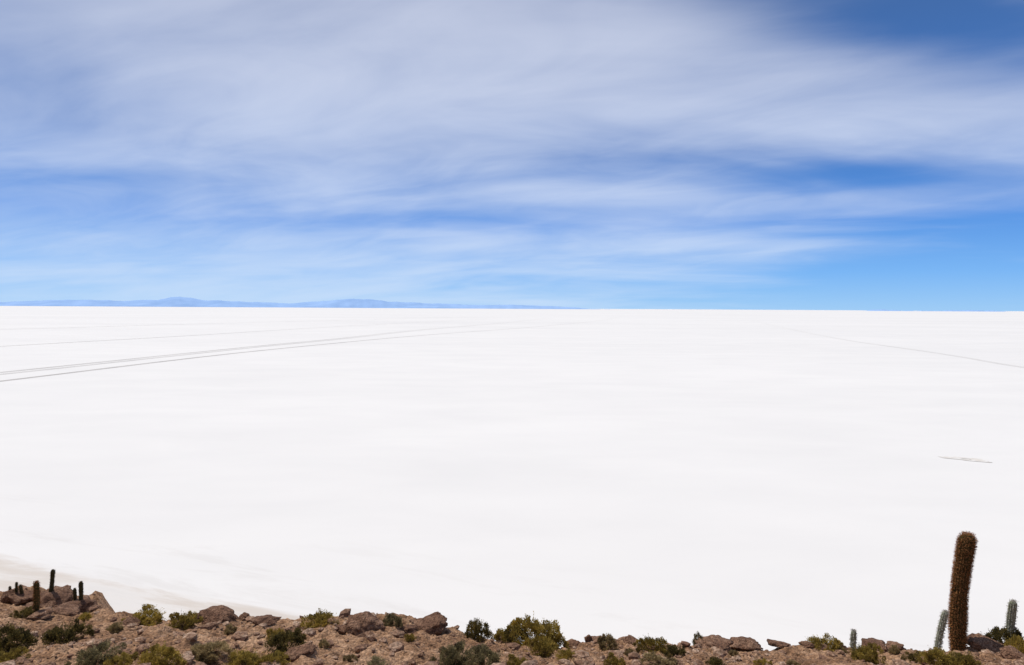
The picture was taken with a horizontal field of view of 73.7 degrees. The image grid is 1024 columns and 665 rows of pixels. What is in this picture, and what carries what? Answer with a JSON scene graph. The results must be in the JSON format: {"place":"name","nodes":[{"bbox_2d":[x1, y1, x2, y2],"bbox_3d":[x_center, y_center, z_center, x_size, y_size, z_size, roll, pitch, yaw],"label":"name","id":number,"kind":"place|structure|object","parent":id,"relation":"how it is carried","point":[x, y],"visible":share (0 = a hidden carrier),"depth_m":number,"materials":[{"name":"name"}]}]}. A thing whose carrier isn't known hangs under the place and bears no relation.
{"place":"outdoors","nodes":[
{"label":"outdoors","id":0,"kind":"place"},
{"bbox_2d":[1,316,499,329],"bbox_3d":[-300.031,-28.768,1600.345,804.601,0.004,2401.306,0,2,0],"label":"tyre track","id":1,"kind":"structure","parent":0,"point":[212,323],"depth_m":1121.41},
{"bbox_2d":[0,297,585,308],"bbox_3d":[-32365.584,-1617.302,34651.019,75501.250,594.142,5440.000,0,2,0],"label":"distant mountains","id":2,"kind":"structure","parent":0,"point":[194,302],"depth_m":32913.56,"materials":[{"name":"blue stone"}]},
{"bbox_2d":[0,306,1023,651],"bbox_3d":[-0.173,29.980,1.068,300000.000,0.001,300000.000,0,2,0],"label":"salt flat","id":3,"kind":"structure","parent":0,"point":[674,476],"depth_m":130.67,"materials":[{"name":"white"}]},
{"bbox_2d":[12,319,477,345],"bbox_3d":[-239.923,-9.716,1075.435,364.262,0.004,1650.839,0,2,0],"label":"tyre track","id":4,"kind":"structure","parent":3,"relation":"on","point":[193,335],"depth_m":676.03,"materials":[{"name":"white"}]},
{"bbox_2d":[2,317,549,374],"bbox_3d":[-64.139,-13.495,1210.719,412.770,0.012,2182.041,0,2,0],"label":"tyre track","id":5,"kind":"structure","parent":3,"relation":"on","point":[199,353],"depth_m":416.15,"materials":[{"name":"white"}]},
{"bbox_2d":[0,319,608,381],"bbox_3d":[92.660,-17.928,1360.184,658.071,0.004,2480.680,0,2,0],"label":"tyre track","id":6,"kind":"structure","parent":3,"relation":"on","point":[212,355],"depth_m":384.62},
{"bbox_2d":[750,320,1023,367],"bbox_3d":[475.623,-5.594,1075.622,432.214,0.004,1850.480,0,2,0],"label":"tyre track","id":7,"kind":"structure","parent":3,"relation":"on","point":[913,349],"depth_m":499.90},
{"bbox_2d":[939,456,991,462],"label":"damp salt patch","id":8,"kind":"object","parent":3,"relation":"on","point":[974,459],"visible":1,"depth_m":138.39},
{"bbox_2d":[0,586,1023,664],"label":"rocky hillside","id":9,"kind":"structure","parent":0,"point":[429,646],"depth_m":16.96,"materials":[{"name":"brown stone"}]},
{"bbox_2d":[0,588,19,603],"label":"boulder","id":10,"kind":"object","parent":9,"relation":"on","point":[4,598],"visible":0.49,"depth_m":33.64,"materials":[{"name":"brown stone"}]},
{"bbox_2d":[0,645,31,663],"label":"desert shrub","id":11,"kind":"object","parent":9,"relation":"on","point":[10,655],"visible":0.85,"depth_m":14.13,"materials":[{"name":"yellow plant"}]},
{"bbox_2d":[14,582,18,591],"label":"cardon cactus","id":12,"kind":"object","parent":9,"relation":"on","point":[16,586],"visible":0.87,"depth_m":33.88,"materials":[{"name":"green plant"}]},
{"bbox_2d":[0,621,39,654],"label":"desert shrub","id":13,"kind":"object","parent":9,"relation":"on","point":[23,637],"visible":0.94,"depth_m":15.28,"materials":[{"name":"green plant"}]},
{"bbox_2d":[8,606,34,618],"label":"desert shrub","id":14,"kind":"object","parent":9,"relation":"on","point":[26,612],"visible":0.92,"depth_m":18.80,"materials":[{"name":"green plant"}]},
{"bbox_2d":[18,584,24,593],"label":"cardon cactus","id":15,"kind":"object","parent":9,"relation":"on","point":[20,588],"visible":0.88,"depth_m":33.83,"materials":[{"name":"green plant"}]},
{"bbox_2d":[8,590,42,605],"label":"boulder","id":16,"kind":"object","parent":9,"relation":"on","point":[19,599],"visible":0.59,"depth_m":33.54,"materials":[{"name":"brown stone"}]},
{"bbox_2d":[32,580,41,611],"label":"cardon cactus","id":17,"kind":"object","parent":9,"relation":"on","point":[36,595],"visible":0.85,"depth_m":19.08,"materials":[{"name":"plant"}]},
{"bbox_2d":[25,608,53,619],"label":"boulder","id":18,"kind":"object","parent":9,"relation":"on","point":[42,614],"visible":0.99,"depth_m":18.70,"materials":[{"name":"brown stone"}]},
{"bbox_2d":[48,569,55,591],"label":"cardon cactus","id":19,"kind":"object","parent":9,"relation":"on","point":[52,581],"visible":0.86,"depth_m":33.62,"materials":[{"name":"green plant"}]},
{"bbox_2d":[40,585,72,607],"bbox_3d":[-22.545,13.175,33.629,1.739,0.875,2.014,-13,17,-39],"label":"boulder","id":20,"kind":"object","parent":9,"relation":"on","point":[57,596],"visible":0.61,"depth_m":33.42,"materials":[{"name":"brown stone"}]},
{"bbox_2d":[53,602,79,616],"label":"boulder","id":21,"kind":"object","parent":9,"relation":"on","point":[67,609],"visible":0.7,"depth_m":19.47,"materials":[{"name":"brown stone"}]},
{"bbox_2d":[40,618,94,647],"bbox_3d":[-10.621,7.127,16.167,0.941,0.594,1.100,1,2,12],"label":"desert shrub","id":22,"kind":"object","parent":9,"relation":"on","point":[56,634],"visible":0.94,"depth_m":16.14,"materials":[{"name":"green plant"}]},
{"bbox_2d":[72,588,76,599],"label":"cardon cactus","id":23,"kind":"object","parent":9,"relation":"on","point":[74,592],"visible":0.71,"depth_m":33.16,"materials":[{"name":"green plant"}]},
{"bbox_2d":[62,597,97,612],"bbox_3d":[-20.940,13.175,32.917,1.367,0.654,1.495,1,2,29],"label":"boulder","id":24,"kind":"object","parent":9,"relation":"on","point":[86,603],"visible":0.58,"depth_m":32.76,"materials":[{"name":"brown stone"}]},
{"bbox_2d":[78,581,83,600],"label":"cardon cactus","id":25,"kind":"object","parent":9,"relation":"on","point":[80,589],"visible":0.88,"depth_m":32.83,"materials":[{"name":"green plant"}]},
{"bbox_2d":[78,611,92,620],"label":"desert shrub","id":26,"kind":"object","parent":9,"relation":"on","point":[84,614],"visible":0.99,"depth_m":18.93,"materials":[{"name":"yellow plant"}]},
{"bbox_2d":[87,604,101,612],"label":"boulder","id":27,"kind":"object","parent":9,"relation":"on","point":[94,607],"visible":0.81,"depth_m":19.49,"materials":[{"name":"brown stone"}]},
{"bbox_2d":[63,638,126,664],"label":"desert shrub","id":28,"kind":"object","parent":9,"relation":"on","point":[91,656],"visible":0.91,"depth_m":13.82,"materials":[{"name":"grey plant"}]},
{"bbox_2d":[104,621,124,633],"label":"desert shrub","id":29,"kind":"object","parent":9,"relation":"on","point":[114,627],"visible":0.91,"depth_m":17.31,"materials":[{"name":"plant"}]},
{"bbox_2d":[102,650,139,664],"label":"desert shrub","id":30,"kind":"object","parent":9,"relation":"on","point":[124,656],"visible":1,"depth_m":13.32,"materials":[{"name":"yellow plant"}]},
{"bbox_2d":[120,616,140,625],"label":"boulder","id":31,"kind":"object","parent":9,"relation":"on","point":[130,620],"visible":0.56,"depth_m":18.62,"materials":[{"name":"brown stone"}]},
{"bbox_2d":[132,604,165,625],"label":"desert shrub","id":32,"kind":"object","parent":9,"relation":"on","point":[145,616],"visible":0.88,"depth_m":19.00,"materials":[{"name":"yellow plant"}]},
{"bbox_2d":[137,641,186,664],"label":"desert shrub","id":33,"kind":"object","parent":9,"relation":"on","point":[169,654],"visible":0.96,"depth_m":14.08,"materials":[{"name":"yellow plant"}]},
{"bbox_2d":[164,610,202,630],"bbox_3d":[-8.630,7.526,17.882,0.862,0.466,0.798,1,2,21],"label":"desert shrub","id":34,"kind":"object","parent":9,"relation":"on","point":[188,619],"visible":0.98,"depth_m":17.82,"materials":[{"name":"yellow plant"}]},
{"bbox_2d":[190,640,233,663],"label":"desert shrub","id":35,"kind":"object","parent":9,"relation":"on","point":[210,647],"visible":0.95,"depth_m":15.18,"materials":[{"name":"plant"}]},
{"bbox_2d":[199,605,238,624],"bbox_3d":[-8.255,7.960,19.142,1.237,0.494,0.983,13,7,23],"label":"boulder","id":36,"kind":"object","parent":9,"relation":"on","point":[221,613],"visible":0.71,"depth_m":18.97,"materials":[{"name":"brown stone"}]},
{"bbox_2d":[224,623,237,634],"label":"desert shrub","id":37,"kind":"object","parent":9,"relation":"on","point":[228,629],"visible":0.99,"depth_m":17.80,"materials":[{"name":"plant"}]},
{"bbox_2d":[222,648,262,664],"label":"desert shrub","id":38,"kind":"object","parent":9,"relation":"on","point":[242,657],"visible":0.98,"depth_m":14.63,"materials":[{"name":"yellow plant"}]},
{"bbox_2d":[239,612,249,620],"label":"boulder","id":39,"kind":"object","parent":9,"relation":"on","point":[243,616],"visible":0.64,"depth_m":19.36,"materials":[{"name":"brown stone"}]},
{"bbox_2d":[250,615,280,625],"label":"boulder","id":40,"kind":"object","parent":9,"relation":"on","point":[269,620],"visible":0.84,"depth_m":18.58,"materials":[{"name":"brown stone"}]},
{"bbox_2d":[254,650,289,664],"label":"desert shrub","id":41,"kind":"object","parent":9,"relation":"on","point":[276,655],"visible":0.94,"depth_m":14.77,"materials":[{"name":"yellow plant"}]},
{"bbox_2d":[266,628,283,640],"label":"desert shrub","id":42,"kind":"object","parent":9,"relation":"on","point":[270,630],"visible":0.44,"depth_m":16.85,"materials":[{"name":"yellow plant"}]},
{"bbox_2d":[264,627,306,654],"bbox_3d":[-5.306,7.176,15.893,1.027,0.592,0.978,0,2,-1],"label":"desert shrub","id":43,"kind":"object","parent":9,"relation":"on","point":[291,637],"visible":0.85,"depth_m":15.83,"materials":[{"name":"green plant"}]},
{"bbox_2d":[283,642,315,661],"bbox_3d":[-4.707,7.130,15.192,0.715,0.217,0.599,-12,9,-41],"label":"boulder","id":44,"kind":"object","parent":9,"relation":"on","point":[307,649],"visible":0.89,"depth_m":15.12,"materials":[{"name":"brown stone"}]},
{"bbox_2d":[300,608,338,628],"bbox_3d":[-5.168,7.767,18.439,1.152,0.518,1.087,2,3,36],"label":"desert shrub","id":45,"kind":"object","parent":9,"relation":"on","point":[320,619],"visible":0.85,"depth_m":18.38,"materials":[{"name":"green plant"}]},
{"bbox_2d":[318,638,329,648],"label":"desert shrub","id":46,"kind":"object","parent":9,"relation":"on","point":[324,643],"visible":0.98,"depth_m":15.72,"materials":[{"name":"plant"}]},
{"bbox_2d":[336,624,346,633],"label":"boulder","id":47,"kind":"object","parent":9,"relation":"on","point":[342,629],"visible":0.62,"depth_m":17.77,"materials":[{"name":"brown stone"}]},
{"bbox_2d":[342,654,357,662],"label":"desert shrub","id":48,"kind":"object","parent":9,"relation":"on","point":[349,657],"visible":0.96,"depth_m":14.51,"materials":[{"name":"plant"}]},
{"bbox_2d":[346,611,385,636],"bbox_3d":[-3.910,7.727,17.968,0.979,0.706,1.114,-1,3,-39],"label":"boulder","id":49,"kind":"object","parent":9,"relation":"on","point":[359,624],"visible":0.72,"depth_m":17.73,"materials":[{"name":"brown stone"}]},
{"bbox_2d":[367,655,389,664],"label":"desert shrub","id":50,"kind":"object","parent":9,"relation":"on","point":[375,660],"visible":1,"depth_m":14.02,"materials":[{"name":"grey plant"}]},
{"bbox_2d":[382,612,403,627],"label":"desert shrub","id":51,"kind":"object","parent":9,"relation":"on","point":[391,617],"visible":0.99,"depth_m":18.43,"materials":[{"name":"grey plant"}]},
{"bbox_2d":[400,624,417,633],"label":"boulder","id":52,"kind":"object","parent":9,"relation":"on","point":[409,628],"visible":0.65,"depth_m":18.34,"materials":[{"name":"brown stone"}]},
{"bbox_2d":[404,633,416,641],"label":"desert shrub","id":53,"kind":"object","parent":9,"relation":"on","point":[410,636],"visible":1,"depth_m":17.35,"materials":[{"name":"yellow plant"}]},
{"bbox_2d":[413,612,447,634],"bbox_3d":[-2.307,8.151,18.900,1.160,0.452,1.074,-12,5,-41],"label":"boulder","id":54,"kind":"object","parent":9,"relation":"on","point":[435,623],"visible":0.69,"depth_m":18.74,"materials":[{"name":"brown stone"}]},
{"bbox_2d":[429,639,475,664],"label":"desert shrub","id":55,"kind":"object","parent":9,"relation":"on","point":[446,656],"visible":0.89,"depth_m":15.27,"materials":[{"name":"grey plant"}]},
{"bbox_2d":[462,618,492,641],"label":"desert shrub","id":56,"kind":"object","parent":9,"relation":"on","point":[475,630],"visible":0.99,"depth_m":19.16,"materials":[{"name":"green plant"}]},
{"bbox_2d":[463,643,503,664],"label":"desert shrub","id":57,"kind":"object","parent":9,"relation":"on","point":[481,654],"visible":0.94,"depth_m":14.75,"materials":[{"name":"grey plant"}]},
{"bbox_2d":[491,628,507,643],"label":"desert shrub","id":58,"kind":"object","parent":9,"relation":"on","point":[499,631],"visible":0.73,"depth_m":19.11,"materials":[{"name":"green plant"}]},
{"bbox_2d":[0,585,1023,664],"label":"scattered stones","id":59,"kind":"object","parent":9,"relation":"on","point":[370,636],"visible":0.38,"depth_m":16.38,"materials":[{"name":"brown stone"}]},
{"bbox_2d":[499,620,530,644],"bbox_3d":[0.105,8.450,19.177,0.873,0.582,0.917,1,2,12],"label":"desert shrub","id":60,"kind":"object","parent":9,"relation":"on","point":[506,632],"visible":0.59,"depth_m":19.05,"materials":[{"name":"green plant"}]},
{"bbox_2d":[504,654,527,664],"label":"desert shrub","id":61,"kind":"object","parent":9,"relation":"on","point":[516,660],"visible":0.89,"depth_m":14.71,"materials":[{"name":"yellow plant"}]},
{"bbox_2d":[506,611,562,646],"bbox_3d":[0.659,8.267,18.998,1.562,0.959,1.473,0,2,-10],"label":"desert shrub","id":62,"kind":"object","parent":9,"relation":"on","point":[538,629],"visible":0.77,"depth_m":18.86,"materials":[{"name":"green plant"}]},
{"bbox_2d":[524,636,558,657],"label":"desert shrub","id":63,"kind":"object","parent":9,"relation":"on","point":[547,649],"visible":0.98,"depth_m":17.35,"materials":[{"name":"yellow plant"}]},
{"bbox_2d":[545,632,568,647],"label":"desert shrub","id":64,"kind":"object","parent":9,"relation":"on","point":[561,640],"visible":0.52,"depth_m":18.84,"materials":[{"name":"green plant"}]},
{"bbox_2d":[555,647,577,660],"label":"desert shrub","id":65,"kind":"object","parent":9,"relation":"on","point":[562,654],"visible":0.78,"depth_m":15.59,"materials":[{"name":"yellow plant"}]},
{"bbox_2d":[563,639,580,648],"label":"boulder","id":66,"kind":"object","parent":9,"relation":"on","point":[572,642],"visible":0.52,"depth_m":19.01,"materials":[{"name":"brown stone"}]},
{"bbox_2d":[584,634,591,641],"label":"boulder","id":67,"kind":"object","parent":9,"relation":"on","point":[588,638],"visible":0.93,"depth_m":19.10,"materials":[{"name":"brown stone"}]},
{"bbox_2d":[589,635,601,643],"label":"boulder","id":68,"kind":"object","parent":9,"relation":"on","point":[594,639],"visible":0.3,"depth_m":19.15,"materials":[{"name":"brown stone"}]},
{"bbox_2d":[597,633,618,650],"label":"desert shrub","id":69,"kind":"object","parent":9,"relation":"on","point":[608,639],"visible":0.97,"depth_m":17.98,"materials":[{"name":"plant"}]},
{"bbox_2d":[603,652,625,664],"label":"desert shrub","id":70,"kind":"object","parent":9,"relation":"on","point":[614,660],"visible":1,"depth_m":13.71,"materials":[{"name":"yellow plant"}]},
{"bbox_2d":[622,634,636,644],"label":"boulder","id":71,"kind":"object","parent":9,"relation":"on","point":[629,639],"visible":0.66,"depth_m":18.92,"materials":[{"name":"brown stone"}]},
{"bbox_2d":[624,647,634,655],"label":"desert shrub","id":72,"kind":"object","parent":9,"relation":"on","point":[627,652],"visible":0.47,"depth_m":16.57,"materials":[{"name":"plant"}]},
{"bbox_2d":[632,633,669,653],"bbox_3d":[3.437,7.613,16.686,0.899,0.468,0.848,0,2,-21],"label":"desert shrub","id":73,"kind":"object","parent":9,"relation":"on","point":[651,642],"visible":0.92,"depth_m":16.62,"materials":[{"name":"green plant"}]},
{"bbox_2d":[638,651,677,664],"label":"desert shrub","id":74,"kind":"object","parent":9,"relation":"on","point":[652,657],"visible":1,"depth_m":13.32,"materials":[{"name":"plant"}]},
{"bbox_2d":[664,644,689,657],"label":"desert shrub","id":75,"kind":"object","parent":9,"relation":"on","point":[673,650],"visible":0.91,"depth_m":16.17,"materials":[{"name":"green plant"}]},
{"bbox_2d":[691,632,701,645],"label":"desert shrub","id":76,"kind":"object","parent":9,"relation":"on","point":[697,635],"visible":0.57,"depth_m":18.84,"materials":[{"name":"grey plant"}]},
{"bbox_2d":[704,655,724,664],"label":"desert shrub","id":77,"kind":"object","parent":9,"relation":"on","point":[715,660],"visible":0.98,"depth_m":14.66,"materials":[{"name":"green plant"}]},
{"bbox_2d":[695,635,733,651],"bbox_3d":[5.575,8.497,18.587,1.026,0.243,0.983,2,3,-18],"label":"boulder","id":78,"kind":"object","parent":9,"relation":"on","point":[718,641],"visible":0.75,"depth_m":18.55,"materials":[{"name":"brown stone"}]},
{"bbox_2d":[728,650,739,656],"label":"desert shrub","id":79,"kind":"object","parent":9,"relation":"on","point":[733,653],"visible":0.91,"depth_m":16.91,"materials":[{"name":"plant"}]},
{"bbox_2d":[730,636,762,650],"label":"boulder","id":80,"kind":"object","parent":9,"relation":"on","point":[741,643],"visible":0.83,"depth_m":18.96,"materials":[{"name":"brown stone"}]},
{"bbox_2d":[753,658,772,664],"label":"desert shrub","id":81,"kind":"object","parent":9,"relation":"on","point":[763,661],"visible":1,"depth_m":15.88,"materials":[{"name":"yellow plant"}]},
{"bbox_2d":[767,639,790,647],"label":"boulder","id":82,"kind":"object","parent":9,"relation":"on","point":[778,644],"visible":0.84,"depth_m":19.06,"materials":[{"name":"brown stone"}]},
{"bbox_2d":[786,659,800,664],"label":"desert shrub","id":83,"kind":"object","parent":9,"relation":"on","point":[790,662],"visible":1,"depth_m":16.01,"materials":[{"name":"plant"}]},
{"bbox_2d":[798,641,813,647],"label":"boulder","id":84,"kind":"object","parent":9,"relation":"on","point":[807,644],"visible":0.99,"depth_m":18.91,"materials":[{"name":"brown stone"}]},
{"bbox_2d":[807,632,843,651],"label":"desert shrub","id":85,"kind":"object","parent":9,"relation":"on","point":[831,643],"visible":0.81,"depth_m":19.04,"materials":[{"name":"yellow plant"}]},
{"bbox_2d":[834,644,847,653],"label":"desert shrub","id":86,"kind":"object","parent":9,"relation":"on","point":[842,648],"visible":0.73,"depth_m":18.85,"materials":[{"name":"plant"}]},
{"bbox_2d":[849,629,857,649],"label":"cardon cactus","id":87,"kind":"object","parent":9,"relation":"on","point":[852,639],"visible":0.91,"depth_m":18.95,"materials":[{"name":"green plant"}]},
{"bbox_2d":[848,642,887,664],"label":"desert shrub","id":88,"kind":"object","parent":9,"relation":"on","point":[859,651],"visible":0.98,"depth_m":17.48,"materials":[{"name":"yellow plant"}]},
{"bbox_2d":[861,638,887,652],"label":"boulder","id":89,"kind":"object","parent":9,"relation":"on","point":[866,641],"visible":0.58,"depth_m":19.02,"materials":[{"name":"brown stone"}]},
{"bbox_2d":[888,644,899,654],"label":"desert shrub","id":90,"kind":"object","parent":9,"relation":"on","point":[894,649],"visible":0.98,"depth_m":17.98,"materials":[{"name":"plant"}]},
{"bbox_2d":[885,641,906,650],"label":"boulder","id":91,"kind":"object","parent":9,"relation":"on","point":[888,644],"visible":0.57,"depth_m":18.86,"materials":[{"name":"brown stone"}]},
{"bbox_2d":[900,650,924,662],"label":"desert shrub","id":92,"kind":"object","parent":9,"relation":"on","point":[911,656],"visible":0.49,"depth_m":17.02,"materials":[{"name":"green plant"}]},
{"bbox_2d":[914,647,955,664],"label":"desert shrub","id":93,"kind":"object","parent":9,"relation":"on","point":[931,655],"visible":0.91,"depth_m":14.19,"materials":[{"name":"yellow plant"}]},
{"bbox_2d":[934,609,949,649],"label":"cardon cactus","id":94,"kind":"object","parent":9,"relation":"on","point":[941,627],"visible":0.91,"depth_m":17.08,"materials":[{"name":"green plant"}]},
{"bbox_2d":[946,531,978,650],"bbox_3d":[12.523,7.243,18.996,0.717,3.555,0.588,2,3,41],"label":"cardon cactus","id":95,"kind":"object","parent":9,"relation":"on","point":[963,560],"visible":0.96,"depth_m":18.90,"materials":[{"name":"brown plant"}]},
{"bbox_2d":[944,651,981,664],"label":"desert shrub","id":96,"kind":"object","parent":9,"relation":"on","point":[963,659],"visible":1,"depth_m":13.84,"materials":[{"name":"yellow plant"}]},
{"bbox_2d":[966,633,1003,652],"bbox_3d":[13.142,8.694,18.870,1.090,0.516,1.006,2,2,33],"label":"boulder","id":97,"kind":"object","parent":9,"relation":"on","point":[978,641],"visible":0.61,"depth_m":18.74,"materials":[{"name":"grey stone"}]},
{"bbox_2d":[980,625,1023,643],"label":"desert shrub","id":98,"kind":"object","parent":9,"relation":"on","point":[996,633],"visible":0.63,"depth_m":19.02,"materials":[{"name":"green plant"}]},
{"bbox_2d":[999,645,1023,658],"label":"boulder","id":99,"kind":"object","parent":9,"relation":"on","point":[1009,652],"visible":0.81,"depth_m":16.57,"materials":[{"name":"brown stone"}]},
{"bbox_2d":[1004,598,1018,640],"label":"cardon cactus","id":100,"kind":"object","parent":9,"relation":"on","point":[1011,617],"visible":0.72,"depth_m":19.08,"materials":[{"name":"green plant"}]},
{"bbox_2d":[1004,634,1023,653],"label":"desert shrub","id":101,"kind":"object","parent":9,"relation":"on","point":[1015,641],"visible":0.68,"depth_m":17.72,"materials":[{"name":"yellow plant"}]},
{"bbox_2d":[0,0,1023,310],"label":"sky","id":102,"kind":"structure","parent":0,"point":[588,154],"materials":[{"name":"blue"}]},
{"bbox_2d":[867,309,1005,311],"bbox_3d":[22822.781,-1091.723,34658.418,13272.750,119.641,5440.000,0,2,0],"label":"distant mountains","id":103,"kind":"structure","parent":0,"point":[944,310],"depth_m":33046.33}
]}

